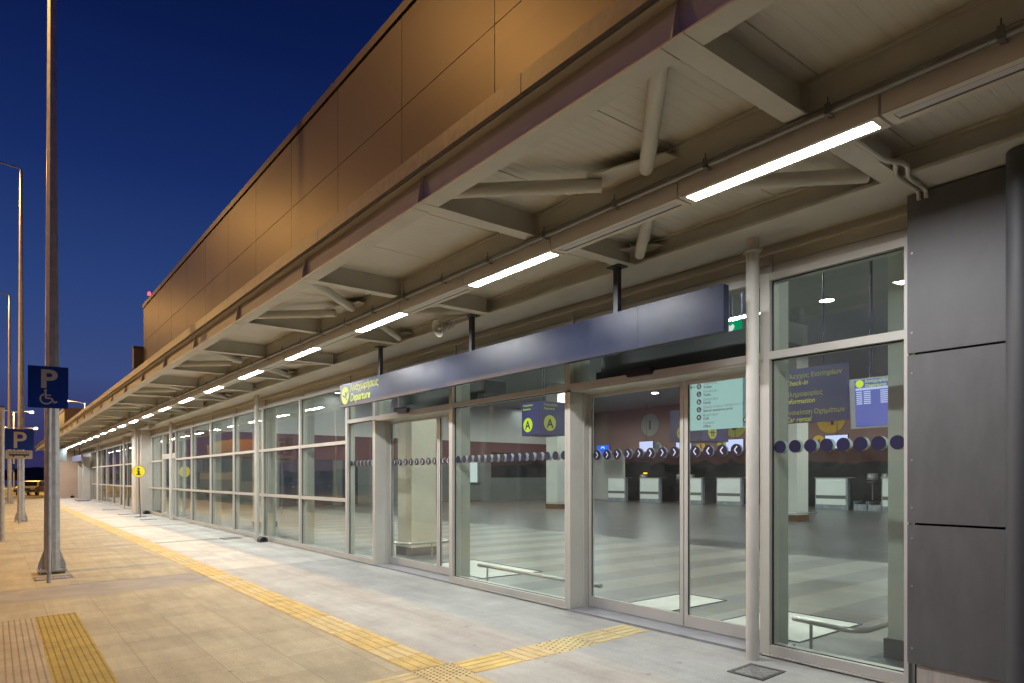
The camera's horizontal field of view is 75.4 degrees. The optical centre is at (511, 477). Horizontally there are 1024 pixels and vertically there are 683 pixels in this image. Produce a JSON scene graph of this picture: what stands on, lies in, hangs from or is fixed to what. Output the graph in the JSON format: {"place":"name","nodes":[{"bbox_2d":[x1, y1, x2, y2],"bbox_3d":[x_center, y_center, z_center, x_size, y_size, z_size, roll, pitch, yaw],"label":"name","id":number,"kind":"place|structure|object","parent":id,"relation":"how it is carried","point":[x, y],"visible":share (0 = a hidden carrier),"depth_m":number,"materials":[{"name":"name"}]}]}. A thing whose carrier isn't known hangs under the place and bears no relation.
{"place":"outdoors","nodes":[
{"label":"outdoors","id":0,"kind":"place"},
{"bbox_2d":[5,467,43,475],"bbox_3d":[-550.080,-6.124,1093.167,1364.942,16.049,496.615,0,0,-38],"label":"hills","id":1,"kind":"structure","parent":0,"point":[32,471],"depth_m":863.17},
{"bbox_2d":[5,486,43,498],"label":"forecourt","id":2,"kind":"structure","parent":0,"point":[30,496],"depth_m":61.02,"materials":[{"name":"concrete"}]},
{"bbox_2d":[13,481,43,495],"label":"parked car","id":3,"kind":"object","parent":2,"relation":"on","point":[36,487],"visible":0.48,"depth_m":64.37,"materials":[{"name":"beige"}]},
{"bbox_2d":[59,0,1005,682],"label":"terminal building","id":4,"kind":"structure","parent":2,"relation":"on","point":[413,78],"depth_m":7.37,"materials":[{"name":"brown"}]},
{"bbox_2d":[92,451,95,500],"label":"window","id":5,"kind":"structure","parent":4,"relation":"in","point":[94,452],"depth_m":43.14,"materials":[{"name":"glass"}]},
{"bbox_2d":[101,446,106,502],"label":"window","id":6,"kind":"structure","parent":4,"relation":"in","point":[103,451],"depth_m":39.23,"materials":[{"name":"metal"}]},
{"bbox_2d":[107,446,112,504],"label":"window","id":7,"kind":"structure","parent":4,"relation":"in","point":[110,449],"depth_m":37.21,"materials":[{"name":"glass"}]},
{"bbox_2d":[113,443,119,505],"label":"window","id":8,"kind":"structure","parent":4,"relation":"in","point":[116,448],"depth_m":35.39,"materials":[{"name":"metal"}]},
{"bbox_2d":[120,441,126,507],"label":"window","id":9,"kind":"structure","parent":4,"relation":"in","point":[121,445],"depth_m":33.73,"materials":[{"name":"metal"}]},
{"bbox_2d":[127,439,131,508],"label":"window","id":10,"kind":"structure","parent":4,"relation":"in","point":[129,463],"depth_m":32.23,"materials":[{"name":"metal"}]},
{"bbox_2d":[134,430,136,513],"bbox_3d":[-15.578,-0.230,27.424,0.151,3.480,0.128,0,0,13],"label":"downpipe","id":11,"kind":"object","parent":4,"relation":"attached to","point":[135,478],"visible":0.87,"depth_m":27.38,"materials":[{"name":"metal"}]},
{"bbox_2d":[151,432,161,515],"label":"window","id":12,"kind":"structure","parent":4,"relation":"in","point":[153,438],"depth_m":27.24,"materials":[{"name":"metal"}]},
{"bbox_2d":[162,430,174,517],"bbox_3d":[-12.708,-0.115,24.655,0.150,3.190,2.340,0,0,-38],"label":"door","id":13,"kind":"structure","parent":4,"relation":"in","point":[165,456],"depth_m":25.44,"materials":[{"name":"metal"}]},
{"bbox_2d":[169,422,172,519],"bbox_3d":[-12.105,-0.230,23.502,0.151,3.480,0.128,0,0,13],"label":"downpipe","id":14,"kind":"object","parent":4,"relation":"attached to","point":[170,470],"visible":0.9,"depth_m":23.45,"materials":[{"name":"metal"}]},
{"bbox_2d":[175,425,190,522],"bbox_3d":[-11.244,-0.196,22.772,0.162,3.368,2.430,0,0,-38],"label":"window","id":15,"kind":"structure","parent":4,"relation":"in","point":[177,432],"depth_m":23.67,"materials":[{"name":"metal"}]},
{"bbox_2d":[191,420,209,526],"bbox_3d":[-9.747,-0.196,20.858,0.162,3.368,2.430,0,0,-38],"label":"window","id":16,"kind":"structure","parent":4,"relation":"in","point":[193,427],"depth_m":21.75,"materials":[{"name":"metal"}]},
{"bbox_2d":[210,415,232,531],"bbox_3d":[-8.250,-0.196,18.943,0.162,3.368,2.430,0,0,-38],"label":"window","id":17,"kind":"structure","parent":4,"relation":"in","point":[213,455],"depth_m":19.83,"materials":[{"name":"metal"}]},
{"bbox_2d":[233,407,261,536],"bbox_3d":[-6.744,-0.196,17.017,0.162,3.368,2.460,0,0,-38],"label":"window","id":18,"kind":"structure","parent":4,"relation":"in","point":[236,453],"depth_m":17.92,"materials":[{"name":"metal"}]},
{"bbox_2d":[254,395,259,540],"bbox_3d":[-6.093,-0.230,15.813,0.151,3.480,0.128,0,0,13],"label":"downpipe","id":19,"kind":"object","parent":4,"relation":"attached to","point":[256,466],"visible":0.93,"depth_m":15.77,"materials":[{"name":"metal"}]},
{"bbox_2d":[262,397,298,547],"bbox_3d":[-5.223,-0.196,15.071,0.162,3.368,2.480,0,0,-38],"label":"window","id":20,"kind":"structure","parent":4,"relation":"in","point":[265,409],"depth_m":15.97,"materials":[{"name":"metal"}]},
{"bbox_2d":[299,386,345,557],"bbox_3d":[-3.729,-0.196,13.161,0.162,3.368,2.370,0,0,-38],"label":"window","id":21,"kind":"structure","parent":4,"relation":"in","point":[303,445],"depth_m":14.01,"materials":[{"name":"metal"}]},
{"bbox_2d":[346,375,375,564],"bbox_3d":[-2.654,-0.196,11.786,0.162,3.368,1.120,0,0,-38],"label":"window","id":22,"kind":"structure","parent":4,"relation":"in","point":[351,421],"depth_m":12.17,"materials":[{"name":"metal"}]},
{"bbox_2d":[373,367,479,582],"bbox_3d":[-1.436,-0.175,10.498,0.570,3.410,2.410,0,0,-38],"label":"door","id":23,"kind":"structure","parent":4,"relation":"in","point":[384,462],"depth_m":11.27,"materials":[{"name":"metal"}]},
{"bbox_2d":[394,380,505,412],"bbox_3d":[-1.075,-1.228,10.597,0.480,0.345,2.580,0,0,-38],"label":"air curtain","id":24,"kind":"object","parent":4,"relation":"attached to","point":[484,389],"visible":0.59,"depth_m":10.31,"materials":[{"name":"black metal"}]},
{"bbox_2d":[450,345,575,608],"bbox_3d":[-0.076,-0.196,8.490,0.162,3.368,2.430,0,0,-38],"label":"window","id":25,"kind":"structure","parent":4,"relation":"in","point":[456,459],"depth_m":8.88,"materials":[{"name":"metal"}]},
{"bbox_2d":[34,0,1023,450],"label":"canopy","id":26,"kind":"object","parent":4,"relation":"attached to","point":[620,98],"visible":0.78,"depth_m":4.56,"materials":[{"name":"metal"}]},
{"bbox_2d":[131,346,143,369],"bbox_3d":[-15.743,-3.900,27.968,0.510,3.200,0.500,0,0,-38],"label":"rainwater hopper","id":27,"kind":"object","parent":26,"relation":"on","point":[137,356],"visible":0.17,"depth_m":27.75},
{"bbox_2d":[218,373,244,386],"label":"beam","id":28,"kind":"structure","parent":26,"relation":"attached to","point":[227,381],"depth_m":12.75,"materials":[{"name":"grey"}]},
{"bbox_2d":[236,364,264,378],"bbox_3d":[-4.664,-1.897,11.817,0.160,0.139,1.244,0,0,-38],"label":"strip light","id":29,"kind":"object","parent":26,"relation":"attached to","point":[249,372],"visible":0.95,"depth_m":11.76,"materials":[{"name":"white"}]},
{"bbox_2d":[257,353,290,370],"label":"beam","id":30,"kind":"structure","parent":26,"relation":"attached to","point":[272,362],"depth_m":10.76,"materials":[{"name":"grey"}]},
{"bbox_2d":[282,340,323,360],"bbox_3d":[-3.115,-1.897,9.836,0.160,0.139,1.244,0,0,-38],"label":"strip light","id":31,"kind":"object","parent":26,"relation":"attached to","point":[300,351],"visible":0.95,"depth_m":9.77,"materials":[{"name":"white"}]},
{"bbox_2d":[313,323,361,347],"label":"beam","id":32,"kind":"structure","parent":26,"relation":"attached to","point":[338,335],"depth_m":8.78,"materials":[{"name":"grey"}]},
{"bbox_2d":[351,302,410,332],"bbox_3d":[-1.565,-1.897,7.855,0.160,0.139,1.244,0,0,-38],"label":"strip light","id":33,"kind":"object","parent":26,"relation":"attached to","point":[387,315],"visible":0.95,"depth_m":7.77,"materials":[{"name":"white"}]},
{"bbox_2d":[400,275,475,313],"bbox_3d":[-0.791,-1.897,6.864,0.160,0.139,1.244,0,0,-38],"label":"strip light","id":34,"kind":"object","parent":26,"relation":"attached to","point":[443,292],"visible":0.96,"depth_m":6.78,"materials":[{"name":"grey"}]},
{"bbox_2d":[432,315,466,337],"bbox_3d":[-0.780,-1.848,8.130,0.279,0.240,0.420,0,0,-38],"label":"horn loudspeaker","id":35,"kind":"object","parent":26,"relation":"attached to","point":[439,328],"visible":1,"depth_m":8.19,"materials":[{"name":"beige"}]},
{"bbox_2d":[463,237,563,288],"bbox_3d":[-0.016,-1.897,5.873,0.160,0.139,1.244,0,0,-38],"label":"strip light","id":36,"kind":"object","parent":26,"relation":"attached to","point":[532,255],"visible":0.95,"depth_m":5.77,"materials":[{"name":"white"}]},
{"bbox_2d":[340,263,728,407],"bbox_3d":[-0.567,-1.565,8.169,0.130,0.809,7.370,0,0,-38],"label":"departure sign","id":37,"kind":"object","parent":26,"relation":"hanging from","point":[701,313],"visible":1,"depth_m":6.66,"materials":[{"name":"blue"}]},
{"bbox_2d":[63,17,1023,446],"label":"cable conduit","id":38,"kind":"object","parent":26,"relation":"attached to","point":[1001,33],"visible":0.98,"depth_m":4.00,"materials":[{"name":"beige metal"}]},
{"bbox_2d":[551,182,691,253],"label":"beam","id":39,"kind":"structure","parent":26,"relation":"attached to","point":[666,200],"depth_m":4.78,"materials":[{"name":"grey"}]},
{"bbox_2d":[678,94,891,203],"bbox_3d":[1.533,-1.897,3.892,0.160,0.139,1.244,0,0,-38],"label":"strip light","id":40,"kind":"object","parent":26,"relation":"attached to","point":[860,120],"visible":0.95,"depth_m":3.76,"materials":[{"name":"white"}]},
{"bbox_2d":[881,32,1023,124],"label":"strip light","id":41,"kind":"object","parent":26,"relation":"attached to","point":[981,70],"visible":0.98,"depth_m":3.11,"materials":[{"name":"white"}]},
{"bbox_2d":[566,275,794,655],"bbox_3d":[1.551,-0.175,6.678,0.570,3.410,2.430,0,0,-38],"label":"door","id":42,"kind":"structure","parent":4,"relation":"in","point":[581,455],"depth_m":6.79,"materials":[{"name":"metal"}]},
{"bbox_2d":[596,321,806,379],"bbox_3d":[1.838,-1.228,6.870,0.480,0.345,2.280,0,0,-38],"label":"air curtain","id":43,"kind":"object","parent":4,"relation":"attached to","point":[730,344],"visible":0.48,"depth_m":6.67,"materials":[{"name":"black metal"}]},
{"bbox_2d":[742,237,762,660],"bbox_3d":[1.988,-0.230,5.477,0.151,3.480,0.128,0,0,13],"label":"downpipe","id":44,"kind":"object","parent":4,"relation":"attached to","point":[752,252],"visible":1,"depth_m":5.43,"materials":[{"name":"metal"}]},
{"bbox_2d":[763,237,914,682],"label":"window","id":45,"kind":"structure","parent":4,"relation":"in","point":[772,355],"depth_m":5.36,"materials":[{"name":"metal"}]},
{"bbox_2d":[851,139,927,200],"bbox_3d":[2.336,-1.934,4.114,1.249,0.070,0.137,0,0,-38],"label":"white conduit","id":46,"kind":"object","parent":4,"relation":"attached to","point":[865,148],"visible":0.95,"depth_m":4.14,"materials":[{"name":"metal"}]},
{"bbox_2d":[1006,145,1023,682],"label":"downpipe","id":47,"kind":"object","parent":4,"relation":"attached to","point":[1015,415],"visible":1,"depth_m":3.93,"materials":[{"name":"grey"}]},
{"bbox_2d":[5,501,43,504],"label":"pavement","id":48,"kind":"structure","parent":0,"point":[32,502],"depth_m":40.30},
{"bbox_2d":[0,292,13,502],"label":"lamp post","id":49,"kind":"object","parent":48,"relation":"on","point":[9,499],"visible":0.98,"depth_m":39.79,"materials":[{"name":"metal"}]},
{"bbox_2d":[5,508,66,513],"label":"pavement","id":50,"kind":"structure","parent":0,"point":[27,510],"depth_m":31.06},
{"bbox_2d":[5,512,79,521],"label":"pavement","id":51,"kind":"structure","parent":0,"point":[39,516],"depth_m":26.28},
{"bbox_2d":[5,519,100,533],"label":"pavement","id":52,"kind":"structure","parent":0,"point":[38,526],"depth_m":21.37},
{"bbox_2d":[0,161,27,521],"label":"lamp post","id":53,"kind":"object","parent":52,"relation":"on","point":[23,516],"visible":0.98,"depth_m":23.57,"materials":[{"name":"metal"}]},
{"bbox_2d":[5,429,33,523],"bbox_3d":[-16.832,-0.030,22.623,0.820,3.240,0.090,0,0,-36],"label":"parking sign","id":54,"kind":"object","parent":52,"relation":"on","point":[19,442],"visible":0.86,"depth_m":22.60,"materials":[{"name":"metal"}]},
{"bbox_2d":[0,612,118,682],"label":"studded pavement","id":55,"kind":"structure","parent":0,"point":[70,656],"depth_m":5.97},
{"bbox_2d":[0,529,134,552],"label":"pavement","id":56,"kind":"structure","parent":0,"point":[20,542],"depth_m":16.39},
{"bbox_2d":[0,406,4,541],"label":"sign post","id":57,"kind":"object","parent":56,"relation":"on","point":[2,473],"visible":1,"depth_m":16.46,"materials":[{"name":"metal"}]},
{"bbox_2d":[0,544,136,554],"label":"pavement","id":58,"kind":"structure","parent":0,"point":[68,549],"depth_m":14.60,"materials":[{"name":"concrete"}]},
{"bbox_2d":[60,502,110,506],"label":"pavement","id":59,"kind":"structure","parent":0,"point":[82,504],"depth_m":37.48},
{"bbox_2d":[67,505,128,510],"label":"pavement","id":60,"kind":"structure","parent":0,"point":[90,508],"depth_m":32.79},
{"bbox_2d":[0,545,196,591],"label":"pavement","id":61,"kind":"structure","parent":0,"point":[83,566],"depth_m":11.53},
{"bbox_2d":[28,365,67,582],"bbox_3d":[-6.954,-0.036,9.941,0.500,3.253,0.082,0,0,-30],"label":"disabled parking sign","id":62,"kind":"object","parent":61,"relation":"on","point":[48,388],"visible":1,"depth_m":9.92,"materials":[{"name":"metal"}]},
{"bbox_2d":[36,0,67,574],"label":"lamp post","id":63,"kind":"object","parent":61,"relation":"on","point":[58,563],"visible":0.94,"depth_m":10.90,"materials":[{"name":"metal"}]},
{"bbox_2d":[0,573,215,604],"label":"pavement","id":64,"kind":"structure","parent":0,"point":[39,594],"depth_m":9.42,"materials":[{"name":"concrete"}]},
{"bbox_2d":[80,509,154,517],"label":"pavement","id":65,"kind":"structure","parent":0,"point":[107,513],"depth_m":27.89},
{"bbox_2d":[94,515,188,526],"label":"pavement","id":66,"kind":"structure","parent":0,"point":[131,521],"depth_m":22.98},
{"bbox_2d":[132,466,146,516],"bbox_3d":[-14.227,0.529,25.371,0.436,1.966,0.436,0,0,14],"label":"information sign","id":67,"kind":"object","parent":66,"relation":"on","point":[138,471],"visible":1,"depth_m":25.34,"materials":[{"name":"yellow plastic"}]},
{"bbox_2d":[119,524,245,542],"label":"pavement","id":68,"kind":"structure","parent":0,"point":[168,533],"depth_m":18.14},
{"bbox_2d":[0,0,403,469],"label":"sky","id":69,"kind":"structure","parent":0,"point":[167,109],"materials":[{"name":"blue"}]},
{"bbox_2d":[0,582,431,682],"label":"pavement","id":70,"kind":"structure","parent":0,"point":[212,632],"depth_m":6.37,"materials":[{"name":"concrete"}]},
{"bbox_2d":[158,537,340,569],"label":"pavement","id":71,"kind":"structure","parent":0,"point":[222,554],"depth_m":13.30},
{"bbox_2d":[39,498,648,682],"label":"tactile pavement","id":72,"kind":"structure","parent":0,"point":[409,659],"depth_m":6.21,"materials":[{"name":"tile"}]},
{"bbox_2d":[160,394,545,509],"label":"wall","id":73,"kind":"structure","parent":0,"point":[495,429],"depth_m":35.89,"materials":[{"name":"beige"}]},
{"bbox_2d":[280,459,296,506],"bbox_3d":[-11.558,0.275,34.183,0.896,2.430,0.084,0,0,-38],"label":"hall door","id":74,"kind":"structure","parent":73,"relation":"attached to","point":[288,476],"depth_m":34.18,"materials":[{"name":"grey"}]},
{"bbox_2d":[315,460,332,505],"bbox_3d":[-10.061,0.275,35.353,0.996,2.430,0.084,0,0,-38],"label":"hall door","id":75,"kind":"structure","parent":73,"relation":"attached to","point":[323,478],"depth_m":35.34,"materials":[{"name":"grey"}]},
{"bbox_2d":[342,460,357,504],"bbox_3d":[-8.880,0.275,36.277,0.896,2.430,0.084,0,0,-38],"label":"hall door","id":76,"kind":"structure","parent":73,"relation":"attached to","point":[356,482],"depth_m":36.07,"materials":[{"name":"grey"}]},
{"bbox_2d":[91,499,903,668],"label":"floor","id":77,"kind":"structure","parent":0,"point":[632,570],"depth_m":10.80,"materials":[{"name":"tile"}]},
{"bbox_2d":[251,411,276,526],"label":"hall column","id":78,"kind":"structure","parent":77,"relation":"on","point":[260,470],"depth_m":19.99,"materials":[{"name":"beige"}]},
{"bbox_2d":[396,397,436,556],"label":"hall column","id":79,"kind":"structure","parent":77,"relation":"on","point":[416,501],"depth_m":12.78,"materials":[{"name":"beige"}]},
{"bbox_2d":[393,538,448,556],"bbox_3d":[-1.837,1.353,12.861,1.098,0.294,0.874,0,0,-38],"label":"guard rail","id":80,"kind":"object","parent":77,"relation":"on","point":[425,542],"visible":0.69,"depth_m":12.49,"materials":[{"name":"silver metal"}]},
{"bbox_2d":[436,560,538,577],"bbox_3d":[-0.563,1.497,10.908,1.150,0.004,1.880,0,0,-38],"label":"mat well","id":81,"kind":"object","parent":77,"relation":"on","point":[476,571],"visible":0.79,"depth_m":10.65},
{"bbox_2d":[477,563,601,587],"bbox_3d":[0.273,1.363,8.547,0.048,0.274,2.390,0,0,-39],"label":"guard rail","id":82,"kind":"object","parent":77,"relation":"on","point":[597,585],"visible":0.59,"depth_m":8.66,"materials":[{"name":"silver metal"}]},
{"bbox_2d":[632,594,722,610],"bbox_3d":[1.986,1.497,7.963,1.060,0.004,0.620,0,0,-38],"label":"mat well","id":83,"kind":"object","parent":77,"relation":"on","point":[669,603],"visible":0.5,"depth_m":7.92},
{"bbox_2d":[724,612,856,641],"bbox_3d":[2.783,1.497,6.758,1.210,0.004,0.960,0,0,-38],"label":"mat well","id":84,"kind":"object","parent":77,"relation":"on","point":[798,631],"visible":0.5,"depth_m":6.69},
{"bbox_2d":[720,611,862,642],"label":"mat well trim","id":85,"kind":"structure","parent":84,"relation":"on","point":[858,624],"depth_m":6.75,"materials":[{"name":"grey"}]},
{"bbox_2d":[792,615,887,648],"bbox_3d":[3.164,1.363,5.721,1.297,0.274,0.563,0,0,-9],"label":"guard rail","id":86,"kind":"object","parent":77,"relation":"on","point":[869,629],"visible":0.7,"depth_m":5.57,"materials":[{"name":"silver metal"}]},
{"bbox_2d":[883,253,903,660],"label":"hall column","id":87,"kind":"structure","parent":77,"relation":"on","point":[893,644],"depth_m":5.47,"materials":[{"name":"grey"}]},
{"bbox_2d":[491,452,545,477],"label":"wall","id":88,"kind":"structure","parent":0,"point":[536,468],"depth_m":43.81,"materials":[{"name":"black"}]},
{"bbox_2d":[221,558,883,682],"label":"pavement","id":89,"kind":"structure","parent":0,"point":[449,623],"depth_m":6.60,"materials":[{"name":"concrete"}]},
{"bbox_2d":[727,663,785,680],"bbox_3d":[1.897,1.514,5.139,0.340,0.027,0.300,0,0,-40],"label":"manhole cover","id":90,"kind":"object","parent":89,"relation":"on","point":[757,672],"visible":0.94,"depth_m":5.13,"materials":[{"name":"metal"}]},
{"bbox_2d":[296,499,887,562],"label":"floor","id":91,"kind":"structure","parent":0,"point":[851,534],"depth_m":21.60,"materials":[{"name":"tile"}]},
{"bbox_2d":[470,462,481,501],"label":"service wicket","id":92,"kind":"object","parent":91,"relation":"on","point":[475,490],"visible":0.38,"depth_m":41.18,"materials":[{"name":"grey"}]},
{"bbox_2d":[546,383,564,508],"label":"hall column","id":93,"kind":"structure","parent":91,"relation":"on","point":[555,480],"depth_m":31.86,"materials":[{"name":"beige paint"}]},
{"bbox_2d":[608,478,627,501],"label":"checkin desk","id":94,"kind":"object","parent":91,"relation":"on","point":[617,489],"visible":0.99,"depth_m":41.73,"materials":[{"name":"white"}]},
{"bbox_2d":[640,478,661,502],"bbox_3d":[8.426,0.750,39.795,0.400,1.500,1.760,0,0,-38],"label":"checkin desk","id":95,"kind":"object","parent":91,"relation":"on","point":[650,490],"visible":0.93,"depth_m":39.63,"materials":[{"name":"white"}]},
{"bbox_2d":[690,478,704,504],"bbox_3d":[10.280,0.750,37.424,0.400,1.500,1.760,0,0,-38],"label":"checkin desk","id":96,"kind":"object","parent":91,"relation":"on","point":[697,490],"visible":0.59,"depth_m":37.03,"materials":[{"name":"white"}]},
{"bbox_2d":[716,478,743,505],"bbox_3d":[11.783,0.750,35.502,0.400,1.500,1.760,0,0,-38],"label":"checkin desk","id":97,"kind":"object","parent":91,"relation":"on","point":[729,491],"visible":0.91,"depth_m":35.38,"materials":[{"name":"white"}]},
{"bbox_2d":[788,357,808,521],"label":"hall column","id":98,"kind":"structure","parent":91,"relation":"on","point":[797,482],"depth_m":22.65,"materials":[{"name":"beige paint"}]},
{"bbox_2d":[815,478,849,509],"bbox_3d":[15.171,0.750,31.169,0.400,1.500,1.760,0,0,-38],"label":"checkin desk","id":99,"kind":"object","parent":91,"relation":"on","point":[832,493],"visible":0.99,"depth_m":31.07,"materials":[{"name":"white"}]},
{"bbox_2d":[854,498,880,510],"bbox_3d":[16.514,1.225,30.620,1.860,0.550,0.580,0,0,-38],"label":"baggage belt","id":100,"kind":"object","parent":91,"relation":"on","point":[860,505],"visible":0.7,"depth_m":30.17,"materials":[{"name":"metal"}]},
{"bbox_2d":[881,478,887,511],"bbox_3d":[17.025,0.750,28.798,0.400,1.500,1.760,0,0,-38],"label":"checkin desk","id":101,"kind":"object","parent":91,"relation":"on","point":[884,491],"visible":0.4,"depth_m":29.26,"materials":[{"name":"white"}]},
{"bbox_2d":[594,454,624,498],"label":"wall","id":102,"kind":"structure","parent":0,"point":[605,469],"depth_m":45.66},
{"bbox_2d":[334,257,887,412],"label":"ceiling","id":103,"kind":"structure","parent":0,"point":[846,313],"depth_m":19.61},
{"bbox_2d":[522,369,564,436],"bbox_3d":[0.839,-2.800,17.516,0.901,3.400,0.756,0,0,-38],"label":"gate sign","id":104,"kind":"object","parent":103,"relation":"hanging from","point":[543,418],"visible":1,"depth_m":17.23,"materials":[{"name":"blue"}]},
{"bbox_2d":[670,410,727,443],"bbox_3d":[5.610,-2.780,19.849,1.309,3.440,1.139,0,0,-38],"label":"baggage sign","id":105,"kind":"object","parent":103,"relation":"hanging from","point":[709,436],"visible":0.41,"depth_m":19.63,"materials":[{"name":"blue"}]},
{"bbox_2d":[690,292,745,430],"bbox_3d":[4.591,-2.785,14.500,0.105,3.430,1.690,0,0,-38],"label":"facilities sign","id":106,"kind":"object","parent":103,"relation":"hanging from","point":[717,405],"visible":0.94,"depth_m":14.51,"materials":[{"name":"teal"}]},
{"bbox_2d":[729,295,741,330],"bbox_3d":[3.081,-3.250,9.315,0.037,2.500,0.320,0,0,-38],"label":"exit sign","id":107,"kind":"object","parent":103,"relation":"hanging from","point":[735,325],"visible":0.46,"depth_m":9.28,"materials":[{"name":"green plastic"}]},
{"bbox_2d":[743,272,848,425],"bbox_3d":[5.599,-2.790,13.226,0.125,3.420,2.160,0,0,-38],"label":"hanging directory","id":108,"kind":"object","parent":103,"relation":"hanging from","point":[818,393],"visible":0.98,"depth_m":12.75,"materials":[{"name":"blue"}]},
{"bbox_2d":[849,260,887,428],"bbox_3d":[7.317,-2.734,12.589,0.203,3.531,1.701,0,0,-38],"label":"departures screen","id":109,"kind":"object","parent":103,"relation":"hanging from","point":[869,402],"visible":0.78,"depth_m":12.96,"materials":[{"name":"blue plastic"}]},
{"bbox_2d":[594,388,887,454],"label":"wall","id":110,"kind":"structure","parent":0,"point":[621,430],"depth_m":43.12,"materials":[{"name":"brown"}]},
{"bbox_2d":[641,414,658,435],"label":"number disc","id":111,"kind":"object","parent":110,"relation":"attached to","point":[652,424],"visible":0.97,"depth_m":42.48,"materials":[{"name":"grey"}]},
{"bbox_2d":[817,420,844,432],"bbox_3d":[16.043,-2.949,33.335,0.018,1.440,1.440,0,0,-38],"label":"number disc","id":112,"kind":"object","parent":110,"relation":"attached to","point":[830,426],"visible":0.46,"depth_m":33.30,"materials":[{"name":"yellow"}]},
{"bbox_2d":[625,445,887,507],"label":"wall","id":113,"kind":"structure","parent":0,"point":[854,465],"depth_m":37.30,"materials":[{"name":"black"}]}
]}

